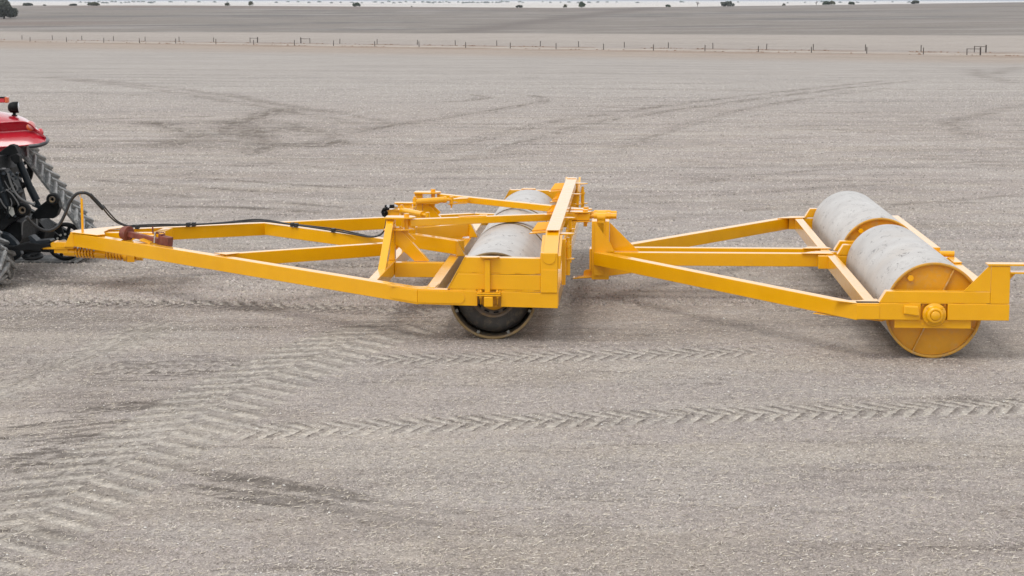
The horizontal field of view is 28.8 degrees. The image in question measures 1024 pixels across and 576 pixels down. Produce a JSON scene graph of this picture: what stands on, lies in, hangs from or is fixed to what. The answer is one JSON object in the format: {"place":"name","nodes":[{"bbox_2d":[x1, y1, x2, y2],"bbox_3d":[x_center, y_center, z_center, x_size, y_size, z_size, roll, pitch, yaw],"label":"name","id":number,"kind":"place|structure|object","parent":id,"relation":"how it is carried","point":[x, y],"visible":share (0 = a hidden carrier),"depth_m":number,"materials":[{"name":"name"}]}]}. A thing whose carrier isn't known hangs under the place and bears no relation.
{"place":"outdoors","nodes":[
{"label":"outdoors","id":0,"kind":"place"},
{"bbox_2d":[0,1,1023,575],"bbox_3d":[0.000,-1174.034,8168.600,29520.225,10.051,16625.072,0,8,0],"label":"ground","id":1,"kind":"structure","parent":0,"point":[236,29],"depth_m":28.91,"materials":[{"name":"soil"}]},
{"bbox_2d":[0,0,18,18],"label":"tree","id":2,"kind":"object","parent":1,"relation":"on","point":[7,10],"visible":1,"depth_m":879.18,"materials":[{"name":"grey plant"}]},
{"bbox_2d":[0,97,96,284],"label":"tractor","id":3,"kind":"object","parent":1,"relation":"on","point":[23,239],"visible":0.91,"depth_m":33.85,"materials":[{"name":"metal"}]},
{"bbox_2d":[87,2,99,5],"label":"bush","id":4,"kind":"object","parent":1,"relation":"on","point":[94,3],"visible":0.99,"depth_m":1228.06,"materials":[{"name":"green plant"}]},
{"bbox_2d":[27,36,257,42],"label":"wire fence","id":5,"kind":"object","parent":1,"relation":"on","point":[135,37],"visible":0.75,"depth_m":514.07,"materials":[{"name":"grey metal"}]},
{"bbox_2d":[42,177,616,338],"bbox_3d":[-2.982,-0.752,31.918,9.300,1.565,10.040,1,8,3],"label":"land roller","id":6,"kind":"object","parent":1,"relation":"on","point":[506,266],"visible":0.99,"depth_m":29.87,"materials":[{"name":"yellow paint"}]},
{"bbox_2d":[119,226,172,246],"bbox_3d":[-5.730,-0.810,31.135,0.604,0.282,0.926,-5,10,-31],"label":"parking jack","id":7,"kind":"object","parent":6,"relation":"on","point":[127,233],"visible":0.98,"depth_m":31.09,"materials":[{"name":"red paint"}]},
{"bbox_2d":[25,191,397,237],"bbox_3d":[-4.718,-1.254,32.658,5.976,0.775,2.565,1,8,3],"label":"hydraulic hose","id":8,"kind":"object","parent":6,"relation":"on","point":[384,212],"visible":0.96,"depth_m":32.64,"materials":[{"name":"rubber"}]},
{"bbox_2d":[35,37,980,54],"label":"wire fence","id":9,"kind":"object","parent":1,"relation":"on","point":[541,44],"visible":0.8,"depth_m":404.37,"materials":[{"name":"grey metal"}]},
{"bbox_2d":[1,39,1018,55],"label":"soil clods","id":10,"kind":"object","parent":1,"relation":"on","point":[527,46],"visible":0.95,"depth_m":426.66,"materials":[{"name":"soil"}]},
{"bbox_2d":[0,285,1020,575],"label":"pebbles","id":11,"kind":"object","parent":1,"relation":"on","point":[498,445],"visible":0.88,"depth_m":19.58,"materials":[{"name":"white stone"}]},
{"bbox_2d":[0,304,1023,575],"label":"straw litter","id":12,"kind":"object","parent":1,"relation":"on","point":[500,454],"visible":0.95,"depth_m":19.90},
{"bbox_2d":[579,1,585,6],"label":"tree","id":13,"kind":"object","parent":1,"relation":"on","point":[581,4],"visible":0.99,"depth_m":1228.90,"materials":[{"name":"green plant"}]},
{"bbox_2d":[300,37,986,51],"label":"wire fence","id":14,"kind":"object","parent":1,"relation":"on","point":[417,43],"visible":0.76,"depth_m":400.06,"materials":[{"name":"grey metal"}]},
{"bbox_2d":[720,1,734,6],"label":"tree","id":15,"kind":"object","parent":1,"relation":"on","point":[727,3],"visible":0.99,"depth_m":1228.04,"materials":[{"name":"grey plant"}]},
{"bbox_2d":[573,191,1023,357],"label":"land roller","id":16,"kind":"object","parent":1,"relation":"on","point":[911,289],"visible":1,"depth_m":28.19,"materials":[{"name":"yellow paint"}]},
{"bbox_2d":[8,0,1023,0],"bbox_3d":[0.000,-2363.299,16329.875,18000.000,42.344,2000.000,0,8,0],"label":"hills","id":17,"kind":"structure","parent":0,"point":[513,0],"depth_m":15684.11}
]}

